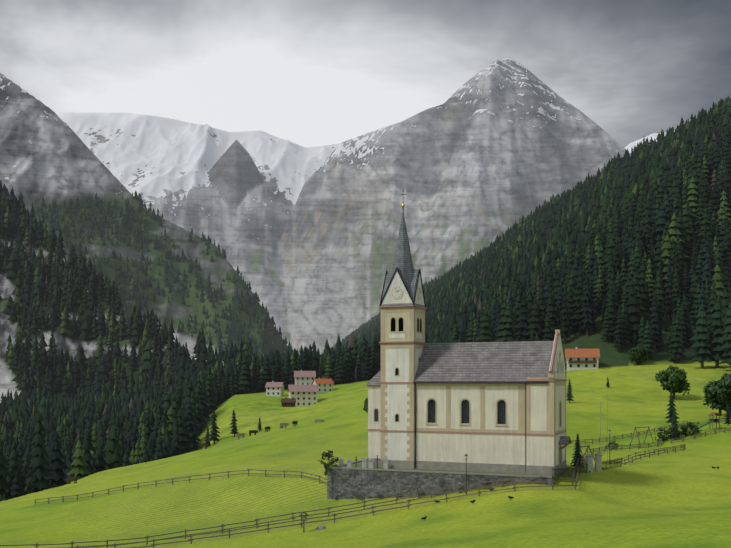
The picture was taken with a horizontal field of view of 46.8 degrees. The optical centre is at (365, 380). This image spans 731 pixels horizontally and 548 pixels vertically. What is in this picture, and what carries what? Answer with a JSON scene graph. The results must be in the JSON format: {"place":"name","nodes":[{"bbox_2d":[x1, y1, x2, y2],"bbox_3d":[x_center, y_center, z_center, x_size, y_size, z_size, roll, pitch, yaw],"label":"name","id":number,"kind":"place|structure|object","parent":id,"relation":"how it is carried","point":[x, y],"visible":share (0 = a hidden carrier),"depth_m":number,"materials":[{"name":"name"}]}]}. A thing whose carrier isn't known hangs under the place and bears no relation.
{"place":"outdoors","nodes":[
{"label":"outdoors","id":0,"kind":"place"},
{"bbox_2d":[0,57,730,547],"bbox_3d":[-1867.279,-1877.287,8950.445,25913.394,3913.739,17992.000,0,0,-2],"label":"terrain","id":1,"kind":"structure","parent":0,"point":[304,237],"depth_m":2139.37,"materials":[{"name":"grey stone"}]},
{"bbox_2d":[2,437,187,500],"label":"forest trees","id":2,"kind":"object","parent":1,"relation":"on","point":[15,455],"visible":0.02,"depth_m":203.00,"materials":[{"name":"green plant"}]},
{"bbox_2d":[66,419,324,483],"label":"cows","id":3,"kind":"object","parent":1,"relation":"on","point":[74,479],"visible":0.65,"depth_m":226.03},
{"bbox_2d":[31,190,468,355],"bbox_3d":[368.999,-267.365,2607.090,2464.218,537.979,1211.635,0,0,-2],"label":"forest trees","id":4,"kind":"object","parent":1,"relation":"on","point":[119,267],"visible":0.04,"depth_m":2152.17,"materials":[{"name":"green plant"}]},
{"bbox_2d":[265,370,334,406],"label":"houses","id":5,"kind":"structure","parent":1,"relation":"on","point":[306,388],"depth_m":446.80,"materials":[{"name":"grey paint"}]},
{"bbox_2d":[299,511,308,532],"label":"wayside shrine","id":6,"kind":"object","parent":1,"relation":"on","point":[303,518],"visible":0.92,"depth_m":90.31,"materials":[{"name":"brown wood"}]},
{"bbox_2d":[103,211,533,348],"bbox_3d":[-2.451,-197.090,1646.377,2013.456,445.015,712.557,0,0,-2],"label":"forest trees","id":7,"kind":"object","parent":1,"relation":"on","point":[449,273],"depth_m":1701.40,"materials":[{"name":"green plant"}]},
{"bbox_2d":[315,525,325,529],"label":"boulder","id":8,"kind":"object","parent":1,"relation":"on","point":[320,527],"visible":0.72,"depth_m":90.90,"materials":[{"name":"stone"}]},
{"bbox_2d":[0,314,645,500],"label":"forest trees","id":9,"kind":"object","parent":1,"relation":"on","point":[82,468],"visible":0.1,"depth_m":225.11,"materials":[{"name":"green plant"}]},
{"bbox_2d":[111,204,540,342],"bbox_3d":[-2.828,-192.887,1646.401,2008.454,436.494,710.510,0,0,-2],"label":"forest trees","id":10,"kind":"object","parent":1,"relation":"on","point":[425,289],"visible":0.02,"depth_m":1712.29,"materials":[{"name":"green plant"}]},
{"bbox_2d":[124,201,547,356],"bbox_3d":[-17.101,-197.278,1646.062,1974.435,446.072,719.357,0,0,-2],"label":"forest trees","id":11,"kind":"object","parent":1,"relation":"on","point":[425,294],"visible":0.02,"depth_m":1516.52,"materials":[{"name":"green plant"}]},
{"bbox_2d":[330,313,378,349],"bbox_3d":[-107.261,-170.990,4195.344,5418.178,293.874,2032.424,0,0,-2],"label":"forest trees","id":12,"kind":"object","parent":1,"relation":"on","point":[358,329],"depth_m":3510.99,"materials":[{"name":"green plant"}]},
{"bbox_2d":[332,312,380,348],"bbox_3d":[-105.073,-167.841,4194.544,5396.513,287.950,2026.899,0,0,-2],"label":"forest trees","id":13,"kind":"object","parent":1,"relation":"on","point":[364,325],"depth_m":3535.84,"materials":[{"name":"green plant"}]},
{"bbox_2d":[20,295,698,495],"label":"forest trees","id":14,"kind":"object","parent":1,"relation":"on","point":[39,470],"visible":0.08,"depth_m":205.80,"materials":[{"name":"green plant"}]},
{"bbox_2d":[0,96,728,401],"bbox_3d":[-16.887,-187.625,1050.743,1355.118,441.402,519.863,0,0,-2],"label":"forest trees","id":15,"kind":"object","parent":1,"relation":"on","point":[84,324],"visible":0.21,"depth_m":919.79,"materials":[{"name":"green plant"}]},
{"bbox_2d":[0,289,729,501],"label":"forest trees","id":16,"kind":"object","parent":1,"relation":"on","point":[112,444],"visible":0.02,"depth_m":260.76,"materials":[{"name":"green plant"}]},
{"bbox_2d":[0,97,730,450],"bbox_3d":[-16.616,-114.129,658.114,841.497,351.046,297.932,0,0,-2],"label":"forest trees","id":17,"kind":"object","parent":1,"relation":"on","point":[182,366],"visible":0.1,"depth_m":643.09,"materials":[{"name":"green plant"}]},
{"bbox_2d":[0,418,730,547],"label":"wooden fences","id":18,"kind":"object","parent":1,"relation":"on","point":[222,530],"visible":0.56,"depth_m":95.51,"materials":[{"name":"brown wood"}]},
{"bbox_2d":[363,398,367,411],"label":"bush","id":19,"kind":"object","parent":1,"relation":"on","point":[365,408],"visible":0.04,"depth_m":239.22,"materials":[{"name":"green plant"}]},
{"bbox_2d":[0,132,730,488],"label":"forest trees","id":20,"kind":"object","parent":1,"relation":"on","point":[347,365],"visible":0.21,"depth_m":403.69,"materials":[{"name":"green plant"}]},
{"bbox_2d":[327,458,571,498],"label":"retaining wall","id":21,"kind":"structure","parent":1,"relation":"on","point":[346,482],"depth_m":98.65,"materials":[{"name":"stone"}]},
{"bbox_2d":[318,449,338,475],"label":"tree","id":22,"kind":"object","parent":21,"relation":"on","point":[328,456],"visible":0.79,"depth_m":102.30,"materials":[{"name":"green plant"}]},
{"bbox_2d":[339,455,387,468],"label":"gravestones","id":23,"kind":"object","parent":21,"relation":"on","point":[364,462],"visible":1,"depth_m":102.93,"materials":[{"name":"stone"}]},
{"bbox_2d":[366,194,570,474],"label":"church","id":24,"kind":"structure","parent":21,"relation":"on","point":[523,366],"depth_m":100.60,"materials":[{"name":"beige paint"}]},
{"bbox_2d":[203,294,730,447],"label":"isolated conifers","id":25,"kind":"object","parent":1,"relation":"on","point":[717,347],"visible":0.69,"depth_m":303.22,"materials":[{"name":"green plant"}]},
{"bbox_2d":[464,430,610,493],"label":"lamp posts","id":26,"kind":"object","parent":1,"relation":"on","point":[466,456],"visible":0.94,"depth_m":93.99,"materials":[{"name":"black metal"}]},
{"bbox_2d":[421,466,718,518],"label":"birds","id":27,"kind":"object","parent":1,"relation":"on","point":[473,501],"visible":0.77,"depth_m":87.93,"materials":[{"name":"black"}]},
{"bbox_2d":[564,347,599,370],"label":"farmhouse","id":28,"kind":"structure","parent":1,"relation":"on","point":[578,359],"depth_m":316.85,"materials":[{"name":"grey paint"}]},
{"bbox_2d":[552,458,621,478],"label":"iron railing","id":29,"kind":"object","parent":1,"relation":"on","point":[610,463],"visible":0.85,"depth_m":99.12,"materials":[{"name":"grey metal"}]},
{"bbox_2d":[585,452,601,473],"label":"gate pillars","id":30,"kind":"structure","parent":1,"relation":"on","point":[598,461],"depth_m":102.74,"materials":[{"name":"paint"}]},
{"bbox_2d":[600,394,607,458],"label":"flagpoles","id":31,"kind":"object","parent":1,"relation":"on","point":[607,427],"visible":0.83,"depth_m":112.13,"materials":[{"name":"silver metal"}]},
{"bbox_2d":[606,440,618,449],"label":"shrub","id":32,"kind":"object","parent":1,"relation":"on","point":[613,443],"visible":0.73,"depth_m":166.85,"materials":[{"name":"green plant"}]},
{"bbox_2d":[570,406,680,466],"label":"conifer trees","id":33,"kind":"object","parent":1,"relation":"on","point":[674,427],"visible":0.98,"depth_m":105.08,"materials":[{"name":"green plant"}]},
{"bbox_2d":[628,347,648,364],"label":"broadleaf tree","id":34,"kind":"object","parent":1,"relation":"on","point":[637,354],"depth_m":319.45,"materials":[{"name":"green plant"}]},
{"bbox_2d":[571,412,721,464],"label":"playground equipment","id":35,"kind":"object","parent":1,"relation":"on","point":[712,420],"visible":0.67,"depth_m":177.57,"materials":[{"name":"brown wood"}]},
{"bbox_2d":[654,427,673,441],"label":"shrub","id":36,"kind":"object","parent":1,"relation":"on","point":[661,435],"visible":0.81,"depth_m":176.39,"materials":[{"name":"green plant"}]},
{"bbox_2d":[655,365,690,398],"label":"broadleaf tree","id":37,"kind":"object","parent":1,"relation":"on","point":[675,376],"depth_m":250.19,"materials":[{"name":"green plant"}]},
{"bbox_2d":[672,426,688,436],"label":"shrub","id":38,"kind":"object","parent":1,"relation":"on","point":[682,432],"visible":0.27,"depth_m":176.91,"materials":[{"name":"green plant"}]},
{"bbox_2d":[680,422,701,435],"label":"shrub","id":39,"kind":"object","parent":1,"relation":"on","point":[693,429],"visible":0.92,"depth_m":176.54,"materials":[{"name":"green plant"}]},
{"bbox_2d":[703,380,727,415],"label":"broadleaf tree","id":40,"kind":"object","parent":1,"relation":"on","point":[708,385],"depth_m":217.81,"materials":[{"name":"green plant"}]},
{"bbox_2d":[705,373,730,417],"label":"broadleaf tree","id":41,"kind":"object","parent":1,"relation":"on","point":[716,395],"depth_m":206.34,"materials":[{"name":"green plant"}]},
{"bbox_2d":[0,0,730,147],"label":"sky","id":42,"kind":"structure","parent":0,"point":[305,73],"materials":[{"name":"grey"}]},
{"bbox_2d":[385,312,423,460],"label":"church tower walls","id":43,"kind":"structure","parent":0,"point":[397,398],"depth_m":101.79,"materials":[{"name":"beige paint"}]},
{"bbox_2d":[416,386,524,464],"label":"church nave walls","id":44,"kind":"structure","parent":0,"point":[479,448],"depth_m":98.55,"materials":[{"name":"beige paint"}]},
{"bbox_2d":[526,378,565,465],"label":"church facade","id":45,"kind":"structure","parent":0,"point":[539,450],"depth_m":95.36,"materials":[{"name":"beige paint"}]},
{"bbox_2d":[549,334,565,377],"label":"gable wall","id":46,"kind":"structure","parent":0,"point":[559,356],"depth_m":97.84,"materials":[{"name":"beige paint"}]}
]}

